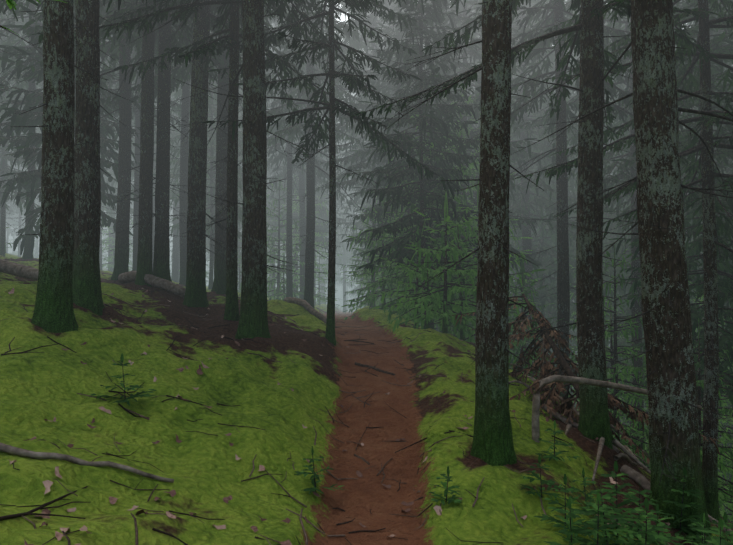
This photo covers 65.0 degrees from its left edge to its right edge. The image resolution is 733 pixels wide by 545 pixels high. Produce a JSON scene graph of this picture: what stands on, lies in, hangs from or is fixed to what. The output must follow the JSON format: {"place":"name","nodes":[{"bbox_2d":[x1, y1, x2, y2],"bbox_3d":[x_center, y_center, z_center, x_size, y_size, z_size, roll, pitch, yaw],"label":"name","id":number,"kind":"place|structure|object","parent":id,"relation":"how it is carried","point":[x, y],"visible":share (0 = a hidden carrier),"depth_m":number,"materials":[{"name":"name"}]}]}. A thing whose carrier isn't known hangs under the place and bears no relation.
{"place":"outdoors","nodes":[
{"label":"outdoors","id":0,"kind":"place"},
{"bbox_2d":[6,3,686,306],"label":"sky","id":1,"kind":"structure","parent":0,"point":[338,293],"materials":[{"name":"grey"}]},
{"bbox_2d":[0,253,732,544],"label":"forest ground","id":2,"kind":"structure","parent":0,"point":[207,473],"depth_m":4.67,"materials":[{"name":"green plant"}]},
{"bbox_2d":[6,215,22,237],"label":"tree","id":3,"kind":"object","parent":2,"relation":"on","point":[11,232],"visible":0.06,"depth_m":28.90,"materials":[{"name":"grey plant"}]},
{"bbox_2d":[6,192,33,253],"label":"tree","id":4,"kind":"object","parent":2,"relation":"on","point":[8,219],"visible":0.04,"depth_m":27.15,"materials":[{"name":"grey plant"}]},
{"bbox_2d":[1,0,38,20],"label":"forest tree","id":5,"kind":"object","parent":2,"relation":"on","point":[30,1],"visible":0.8,"depth_m":7.10,"materials":[{"name":"green plant"}]},
{"bbox_2d":[0,8,41,252],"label":"forest tree","id":6,"kind":"object","parent":2,"relation":"on","point":[1,146],"visible":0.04,"depth_m":18.30,"materials":[{"name":"plant"}]},
{"bbox_2d":[0,0,42,255],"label":"forest tree","id":7,"kind":"object","parent":2,"relation":"on","point":[4,167],"visible":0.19,"depth_m":15.30,"materials":[{"name":"plant"}]},
{"bbox_2d":[0,27,42,185],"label":"forest tree","id":8,"kind":"object","parent":2,"relation":"on","point":[17,55],"visible":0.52,"depth_m":8.35,"materials":[{"name":"green plant"}]},
{"bbox_2d":[6,133,41,256],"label":"tree","id":9,"kind":"object","parent":2,"relation":"on","point":[13,209],"visible":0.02,"depth_m":23.53,"materials":[{"name":"grey plant"}]},
{"bbox_2d":[0,0,66,34],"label":"tree","id":10,"kind":"object","parent":2,"relation":"on","point":[11,3],"visible":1,"depth_m":1.82,"materials":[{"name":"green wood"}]},
{"bbox_2d":[33,235,38,257],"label":"understory fir","id":11,"kind":"object","parent":2,"relation":"on","point":[36,246],"visible":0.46,"depth_m":27.60,"materials":[{"name":"grey plant"}]},
{"bbox_2d":[0,0,102,258],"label":"spruce","id":12,"kind":"object","parent":2,"relation":"on","point":[29,85],"visible":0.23,"depth_m":13.25,"materials":[{"name":"grey plant"}]},
{"bbox_2d":[0,0,135,250],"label":"forest tree","id":13,"kind":"object","parent":2,"relation":"on","point":[132,124],"visible":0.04,"depth_m":16.62,"materials":[{"name":"plant"}]},
{"bbox_2d":[11,0,143,332],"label":"spruce","id":14,"kind":"object","parent":2,"relation":"on","point":[53,310],"visible":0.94,"depth_m":5.46,"materials":[{"name":"brown plant"}]},
{"bbox_2d":[0,0,156,257],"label":"spruce","id":15,"kind":"object","parent":2,"relation":"on","point":[30,118],"visible":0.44,"depth_m":11.45,"materials":[{"name":"grey plant"}]},
{"bbox_2d":[72,0,132,315],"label":"spruce","id":16,"kind":"object","parent":2,"relation":"on","point":[86,287],"visible":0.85,"depth_m":6.64,"materials":[{"name":"brown plant"}]},
{"bbox_2d":[74,69,133,270],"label":"tree","id":17,"kind":"object","parent":2,"relation":"on","point":[109,211],"depth_m":20.53,"materials":[{"name":"grey plant"}]},
{"bbox_2d":[33,3,189,270],"bbox_3d":[-5.763,-7.718,14.496,4.162,16.800,5.021,0,-2,2],"label":"spruce","id":18,"kind":"object","parent":2,"relation":"on","point":[137,115],"visible":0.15,"depth_m":14.17,"materials":[{"name":"grey plant"}]},
{"bbox_2d":[11,0,218,279],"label":"spruce","id":19,"kind":"object","parent":2,"relation":"on","point":[121,260],"visible":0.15,"depth_m":11.12,"materials":[{"name":"grey plant"}]},
{"bbox_2d":[102,171,132,271],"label":"tree","id":20,"kind":"object","parent":2,"relation":"on","point":[106,243],"visible":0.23,"depth_m":21.67,"materials":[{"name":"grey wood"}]},
{"bbox_2d":[102,127,134,271],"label":"forest tree","id":21,"kind":"object","parent":2,"relation":"on","point":[109,254],"depth_m":22.46,"materials":[{"name":"grey plant"}]},
{"bbox_2d":[115,204,132,251],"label":"forest tree","id":22,"kind":"object","parent":2,"relation":"on","point":[131,237],"depth_m":27.28,"materials":[{"name":"grey wood"}]},
{"bbox_2d":[0,0,284,286],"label":"spruce","id":23,"kind":"object","parent":2,"relation":"on","point":[145,224],"visible":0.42,"depth_m":9.43,"materials":[{"name":"grey plant"}]},
{"bbox_2d":[108,56,189,267],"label":"forest tree","id":24,"kind":"object","parent":2,"relation":"on","point":[173,134],"visible":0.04,"depth_m":18.82,"materials":[{"name":"grey wood"}]},
{"bbox_2d":[106,97,207,282],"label":"forest tree","id":25,"kind":"object","parent":2,"relation":"on","point":[175,263],"visible":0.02,"depth_m":21.12,"materials":[{"name":"grey plant"}]},
{"bbox_2d":[33,0,287,288],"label":"spruce","id":26,"kind":"object","parent":2,"relation":"on","point":[161,264],"visible":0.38,"depth_m":9.63,"materials":[{"name":"grey plant"}]},
{"bbox_2d":[169,200,209,259],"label":"forest tree","id":27,"kind":"object","parent":2,"relation":"on","point":[170,229],"depth_m":26.30,"materials":[{"name":"grey plant"}]},
{"bbox_2d":[116,29,270,284],"bbox_3d":[-4.391,-9.071,13.752,4.656,19.800,4.405,0,-2,2],"label":"spruce","id":28,"kind":"object","parent":2,"relation":"on","point":[183,170],"visible":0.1,"depth_m":13.55,"materials":[{"name":"grey plant"}]},
{"bbox_2d":[32,0,355,320],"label":"spruce","id":29,"kind":"object","parent":2,"relation":"on","point":[231,194],"visible":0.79,"depth_m":7.91,"materials":[{"name":"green plant"}]},
{"bbox_2d":[153,32,269,289],"bbox_3d":[-4.178,-4.558,16.015,3.488,11.095,3.349,-1,-2,32],"label":"forest tree","id":30,"kind":"object","parent":2,"relation":"on","point":[211,149],"visible":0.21,"depth_m":15.96,"materials":[{"name":"grey wood"}]},
{"bbox_2d":[106,0,317,307],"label":"spruce","id":31,"kind":"object","parent":2,"relation":"on","point":[195,294],"visible":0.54,"depth_m":8.68,"materials":[{"name":"grey plant"}]},
{"bbox_2d":[100,0,326,293],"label":"spruce","id":32,"kind":"object","parent":2,"relation":"on","point":[219,282],"visible":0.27,"depth_m":10.82,"materials":[{"name":"grey plant"}]},
{"bbox_2d":[169,56,269,256],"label":"forest tree","id":33,"kind":"object","parent":2,"relation":"on","point":[240,157],"visible":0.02,"depth_m":18.01,"materials":[{"name":"plant"}]},
{"bbox_2d":[206,162,241,263],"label":"tree","id":34,"kind":"object","parent":2,"relation":"on","point":[207,242],"depth_m":23.50,"materials":[{"name":"grey plant"}]},
{"bbox_2d":[208,162,273,292],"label":"forest tree","id":35,"kind":"object","parent":2,"relation":"on","point":[239,254],"visible":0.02,"depth_m":22.66,"materials":[{"name":"grey wood"}]},
{"bbox_2d":[238,189,285,292],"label":"tree","id":36,"kind":"object","parent":2,"relation":"on","point":[267,247],"visible":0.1,"depth_m":22.81,"materials":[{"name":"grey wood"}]},
{"bbox_2d":[122,0,406,338],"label":"spruce","id":37,"kind":"object","parent":2,"relation":"on","point":[253,320],"visible":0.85,"depth_m":7.08,"materials":[{"name":"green plant"}]},
{"bbox_2d":[238,178,314,299],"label":"understory fir","id":38,"kind":"object","parent":2,"relation":"on","point":[278,256],"visible":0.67,"depth_m":17.64,"materials":[{"name":"green plant"}]},
{"bbox_2d":[242,9,318,297],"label":"tree","id":39,"kind":"object","parent":2,"relation":"on","point":[270,173],"depth_m":23.27,"materials":[{"name":"grey plant"}]},
{"bbox_2d":[213,3,358,296],"bbox_3d":[-2.213,-8.033,16.125,4.854,18.800,4.901,0,-2,2],"label":"spruce","id":40,"kind":"object","parent":2,"relation":"on","point":[289,228],"visible":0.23,"depth_m":16.06,"materials":[{"name":"grey plant"}]},
{"bbox_2d":[267,254,304,300],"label":"tree","id":41,"kind":"object","parent":2,"relation":"on","point":[283,295],"visible":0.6,"depth_m":16.93,"materials":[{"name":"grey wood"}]},
{"bbox_2d":[266,27,328,296],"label":"forest tree","id":42,"kind":"object","parent":2,"relation":"on","point":[295,214],"visible":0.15,"depth_m":21.17,"materials":[{"name":"grey wood"}]},
{"bbox_2d":[267,167,341,301],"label":"understory fir","id":43,"kind":"object","parent":2,"relation":"on","point":[315,264],"visible":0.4,"depth_m":20.16,"materials":[{"name":"plant"}]},
{"bbox_2d":[265,2,354,299],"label":"forest tree","id":44,"kind":"object","parent":2,"relation":"on","point":[301,185],"visible":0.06,"depth_m":18.67,"materials":[{"name":"grey plant"}]},
{"bbox_2d":[238,0,388,308],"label":"spruce","id":45,"kind":"object","parent":2,"relation":"on","point":[310,244],"visible":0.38,"depth_m":13.56,"materials":[{"name":"grey plant"}]},
{"bbox_2d":[173,0,455,345],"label":"spruce","id":46,"kind":"object","parent":2,"relation":"on","point":[351,79],"visible":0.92,"depth_m":7.94,"materials":[{"name":"green plant"}]},
{"bbox_2d":[275,15,356,251],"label":"tree","id":47,"kind":"object","parent":2,"relation":"on","point":[337,239],"visible":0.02,"depth_m":26.82,"materials":[{"name":"grey plant"}]},
{"bbox_2d":[281,21,351,305],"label":"forest tree","id":48,"kind":"object","parent":2,"relation":"on","point":[324,216],"visible":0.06,"depth_m":23.70,"materials":[{"name":"grey wood"}]},
{"bbox_2d":[316,246,338,305],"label":"understory fir","id":49,"kind":"object","parent":2,"relation":"on","point":[318,284],"visible":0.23,"depth_m":25.38,"materials":[{"name":"green plant"}]},
{"bbox_2d":[316,202,355,287],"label":"spruce tree","id":50,"kind":"object","parent":2,"relation":"on","point":[338,274],"visible":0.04,"depth_m":35.61,"materials":[{"name":"grey plant"}]},
{"bbox_2d":[320,3,355,303],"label":"forest tree","id":51,"kind":"object","parent":2,"relation":"on","point":[322,283],"depth_m":34.14,"materials":[{"name":"grey wood"}]},
{"bbox_2d":[316,54,360,311],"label":"forest tree","id":52,"kind":"object","parent":2,"relation":"on","point":[343,258],"visible":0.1,"depth_m":31.14,"materials":[{"name":"grey wood"}]},
{"bbox_2d":[337,263,349,307],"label":"forest tree","id":53,"kind":"object","parent":2,"relation":"on","point":[341,301],"depth_m":54.81,"materials":[{"name":"grey wood"}]},
{"bbox_2d":[339,93,358,309],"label":"forest tree","id":54,"kind":"object","parent":2,"relation":"on","point":[351,262],"depth_m":41.00,"materials":[{"name":"grey wood"}]},
{"bbox_2d":[348,212,366,296],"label":"spruce tree","id":55,"kind":"object","parent":2,"relation":"on","point":[359,286],"visible":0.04,"depth_m":30.57,"materials":[{"name":"green plant"}]},
{"bbox_2d":[287,0,430,306],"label":"spruce","id":56,"kind":"object","parent":2,"relation":"on","point":[351,182],"visible":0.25,"depth_m":14.86,"materials":[{"name":"green plant"}]},
{"bbox_2d":[339,206,380,313],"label":"spruce tree","id":57,"kind":"object","parent":2,"relation":"on","point":[353,268],"visible":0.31,"depth_m":16.93,"materials":[{"name":"green plant"}]},
{"bbox_2d":[336,139,384,285],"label":"forest tree","id":58,"kind":"object","parent":2,"relation":"on","point":[359,223],"visible":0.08,"depth_m":20.86,"materials":[{"name":"green plant"}]},
{"bbox_2d":[0,274,729,544],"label":"ground litter","id":59,"kind":"object","parent":2,"relation":"on","point":[46,512],"visible":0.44,"depth_m":4.27,"materials":[{"name":"brown plant"}]},
{"bbox_2d":[0,259,731,544],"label":"fallen logs","id":60,"kind":"object","parent":2,"relation":"on","point":[29,272],"visible":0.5,"depth_m":5.40,"materials":[{"name":"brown wood"}]},
{"bbox_2d":[341,202,403,310],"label":"young spruce","id":61,"kind":"object","parent":2,"relation":"on","point":[370,298],"visible":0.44,"depth_m":12.90,"materials":[{"name":"green plant"}]},
{"bbox_2d":[326,2,419,305],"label":"forest tree","id":62,"kind":"object","parent":2,"relation":"on","point":[356,199],"visible":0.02,"depth_m":18.07,"materials":[{"name":"plant"}]},
{"bbox_2d":[352,162,402,311],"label":"young spruce","id":63,"kind":"object","parent":2,"relation":"on","point":[380,276],"depth_m":15.77,"materials":[{"name":"green plant"}]},
{"bbox_2d":[340,3,437,296],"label":"spruce tree","id":64,"kind":"object","parent":2,"relation":"on","point":[378,208],"visible":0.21,"depth_m":13.44,"materials":[{"name":"grey plant"}]},
{"bbox_2d":[340,131,443,321],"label":"understory fir","id":65,"kind":"object","parent":2,"relation":"on","point":[385,277],"visible":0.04,"depth_m":12.43,"materials":[{"name":"green plant"}]},
{"bbox_2d":[319,0,481,215],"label":"spruce","id":66,"kind":"object","parent":2,"relation":"on","point":[371,16],"visible":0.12,"depth_m":14.86,"materials":[{"name":"green plant"}]},
{"bbox_2d":[356,211,449,321],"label":"young spruce","id":67,"kind":"object","parent":2,"relation":"on","point":[392,275],"depth_m":13.20,"materials":[{"name":"green plant"}]},
{"bbox_2d":[336,0,481,328],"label":"forest tree","id":68,"kind":"object","parent":2,"relation":"on","point":[419,29],"visible":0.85,"depth_m":10.24,"materials":[{"name":"green plant"}]},
{"bbox_2d":[91,353,732,544],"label":"spruce seedlings","id":69,"kind":"object","parent":2,"relation":"on","point":[645,536],"visible":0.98,"depth_m":3.85,"materials":[{"name":"green plant"}]},
{"bbox_2d":[370,226,463,331],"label":"young spruce","id":70,"kind":"object","parent":2,"relation":"on","point":[406,315],"visible":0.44,"depth_m":9.90,"materials":[{"name":"green plant"}]},
{"bbox_2d":[364,0,478,127],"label":"spruce","id":71,"kind":"object","parent":2,"relation":"on","point":[460,55],"depth_m":16.50,"materials":[{"name":"green plant"}]},
{"bbox_2d":[366,95,477,328],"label":"young spruce","id":72,"kind":"object","parent":2,"relation":"on","point":[403,276],"visible":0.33,"depth_m":10.77,"materials":[{"name":"green plant"}]},
{"bbox_2d":[385,253,462,328],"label":"understory fir","id":73,"kind":"object","parent":2,"relation":"on","point":[426,305],"visible":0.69,"depth_m":9.17,"materials":[{"name":"green plant"}]},
{"bbox_2d":[391,193,478,332],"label":"young spruce","id":74,"kind":"object","parent":2,"relation":"on","point":[445,251],"visible":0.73,"depth_m":9.13,"materials":[{"name":"green plant"}]},
{"bbox_2d":[384,0,543,465],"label":"spruce","id":75,"kind":"object","parent":2,"relation":"on","point":[492,444],"visible":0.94,"depth_m":4.64,"materials":[{"name":"brown plant"}]},
{"bbox_2d":[412,217,520,341],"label":"understory fir","id":76,"kind":"object","parent":2,"relation":"on","point":[461,327],"visible":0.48,"depth_m":9.49,"materials":[{"name":"green plant"}]},
{"bbox_2d":[396,81,540,348],"bbox_3d":[2.103,-0.872,12.359,3.022,6.700,3.153,0,-2,2],"label":"young spruce","id":77,"kind":"object","parent":2,"relation":"on","point":[473,222],"visible":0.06,"depth_m":12.21,"materials":[{"name":"green plant"}]},
{"bbox_2d":[384,0,555,283],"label":"forest tree","id":78,"kind":"object","parent":2,"relation":"on","point":[474,51],"visible":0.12,"depth_m":12.49,"materials":[{"name":"green plant"}]},
{"bbox_2d":[421,181,545,346],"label":"young spruce","id":79,"kind":"object","parent":2,"relation":"on","point":[472,235],"visible":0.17,"depth_m":9.97,"materials":[{"name":"green plant"}]},
{"bbox_2d":[474,259,550,367],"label":"young spruce","id":80,"kind":"object","parent":2,"relation":"on","point":[511,350],"visible":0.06,"depth_m":12.71,"materials":[{"name":"green plant"}]},
{"bbox_2d":[467,3,577,359],"bbox_3d":[4.168,-7.513,18.082,5.110,23.762,5.188,0,-2,-6],"label":"forest tree","id":81,"kind":"object","parent":2,"relation":"on","point":[511,134],"depth_m":17.63,"materials":[{"name":"green wood"}]},
{"bbox_2d":[351,0,718,448],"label":"spruce","id":82,"kind":"object","parent":2,"relation":"on","point":[594,422],"visible":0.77,"depth_m":5.97,"materials":[{"name":"brown plant"}]},
{"bbox_2d":[455,0,618,374],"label":"forest tree","id":83,"kind":"object","parent":2,"relation":"on","point":[520,207],"visible":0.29,"depth_m":14.21,"materials":[{"name":"grey wood"}]},
{"bbox_2d":[508,261,571,398],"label":"young spruce","id":84,"kind":"object","parent":2,"relation":"on","point":[522,289],"visible":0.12,"depth_m":11.26,"materials":[{"name":"green plant"}]},
{"bbox_2d":[509,305,572,378],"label":"understory fir","id":85,"kind":"object","parent":2,"relation":"on","point":[534,323],"visible":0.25,"depth_m":8.54,"materials":[{"name":"green plant"}]},
{"bbox_2d":[523,209,576,366],"bbox_3d":[5.721,0.927,18.345,3.150,8.689,3.015,1,-2,-30],"label":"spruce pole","id":86,"kind":"object","parent":2,"relation":"on","point":[574,334],"visible":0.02,"depth_m":18.02,"materials":[{"name":"green plant"}]},
{"bbox_2d":[508,39,619,375],"bbox_3d":[4.865,-1.152,15.863,4.260,11.749,4.076,-1,-2,45],"label":"spruce tree","id":87,"kind":"object","parent":2,"relation":"on","point":[545,259],"visible":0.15,"depth_m":15.25,"materials":[{"name":"grey plant"}]},
{"bbox_2d":[448,0,699,397],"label":"spruce","id":88,"kind":"object","parent":2,"relation":"on","point":[557,8],"visible":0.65,"depth_m":10.32,"materials":[{"name":"green plant"}]},
{"bbox_2d":[517,0,630,412],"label":"forest tree","id":89,"kind":"object","parent":2,"relation":"on","point":[605,240],"visible":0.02,"depth_m":15.82,"materials":[{"name":"green plant"}]},
{"bbox_2d":[451,293,720,463],"bbox_3d":[2.502,1.411,7.037,2.656,2.296,2.446,0,-2,-12],"label":"dead spruce top","id":90,"kind":"object","parent":2,"relation":"on","point":[548,342],"visible":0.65,"depth_m":6.80,"materials":[{"name":"brown plant"}]},
{"bbox_2d":[551,244,648,451],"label":"spruce tree","id":91,"kind":"object","parent":2,"relation":"on","point":[616,367],"visible":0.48,"depth_m":9.57,"materials":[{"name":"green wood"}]},
{"bbox_2d":[560,299,648,461],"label":"understory fir","id":92,"kind":"object","parent":2,"relation":"on","point":[621,375],"visible":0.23,"depth_m":10.03,"materials":[{"name":"green plant"}]},
{"bbox_2d":[569,253,645,450],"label":"understory fir","id":93,"kind":"object","parent":2,"relation":"on","point":[618,337],"visible":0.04,"depth_m":14.01,"materials":[{"name":"green plant"}]},
{"bbox_2d":[509,0,732,465],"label":"spruce","id":94,"kind":"object","parent":2,"relation":"on","point":[615,179],"visible":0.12,"depth_m":11.23,"materials":[{"name":"brown plant"}]},
{"bbox_2d":[510,0,732,542],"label":"spruce","id":95,"kind":"object","parent":2,"relation":"on","point":[674,444],"visible":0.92,"depth_m":4.81,"materials":[{"name":"brown plant"}]},
{"bbox_2d":[512,0,732,520],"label":"spruce","id":96,"kind":"object","parent":2,"relation":"on","point":[707,175],"visible":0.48,"depth_m":7.01,"materials":[{"name":"brown plant"}]},
{"bbox_2d":[569,16,721,438],"bbox_3d":[6.771,-0.661,14.308,3.907,12.427,3.752,0,-2,-7],"label":"forest tree","id":97,"kind":"object","parent":2,"relation":"on","point":[622,342],"visible":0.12,"depth_m":13.96,"materials":[{"name":"green wood"}]},
{"bbox_2d":[605,0,732,449],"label":"forest tree","id":98,"kind":"object","parent":2,"relation":"on","point":[725,288],"visible":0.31,"depth_m":8.81,"materials":[{"name":"grey wood"}]},
{"bbox_2d":[605,0,732,430],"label":"forest tree","id":99,"kind":"object","parent":2,"relation":"on","point":[619,308],"depth_m":16.04,"materials":[{"name":"plant"}]},
{"bbox_2d":[619,336,728,483],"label":"understory fir","id":100,"kind":"object","parent":2,"relation":"on","point":[644,444],"visible":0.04,"depth_m":10.24,"materials":[{"name":"green plant"}]},
{"bbox_2d":[619,303,732,499],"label":"spruce tree","id":101,"kind":"object","parent":2,"relation":"on","point":[701,425],"visible":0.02,"depth_m":14.01,"materials":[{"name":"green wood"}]},
{"bbox_2d":[624,0,732,306],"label":"forest tree","id":102,"kind":"object","parent":2,"relation":"on","point":[729,170],"visible":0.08,"depth_m":11.35,"materials":[{"name":"plant"}]},
{"bbox_2d":[630,281,732,515],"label":"spruce tree","id":103,"kind":"object","parent":2,"relation":"on","point":[728,469],"visible":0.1,"depth_m":10.81,"materials":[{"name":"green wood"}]},
{"bbox_2d":[634,318,732,506],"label":"understory fir","id":104,"kind":"object","parent":2,"relation":"on","point":[721,465],"visible":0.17,"depth_m":8.17,"materials":[{"name":"green plant"}]},
{"bbox_2d":[674,7,732,430],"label":"forest tree","id":105,"kind":"object","parent":2,"relation":"on","point":[701,234],"depth_m":13.99,"materials":[{"name":"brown wood"}]},
{"bbox_2d":[718,367,732,521],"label":"understory fir","id":106,"kind":"object","parent":2,"relation":"on","point":[729,511],"visible":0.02,"depth_m":13.87,"materials":[{"name":"green plant"}]},
{"bbox_2d":[721,422,732,482],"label":"forest tree","id":107,"kind":"object","parent":2,"relation":"on","point":[730,445],"visible":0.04,"depth_m":18.43,"materials":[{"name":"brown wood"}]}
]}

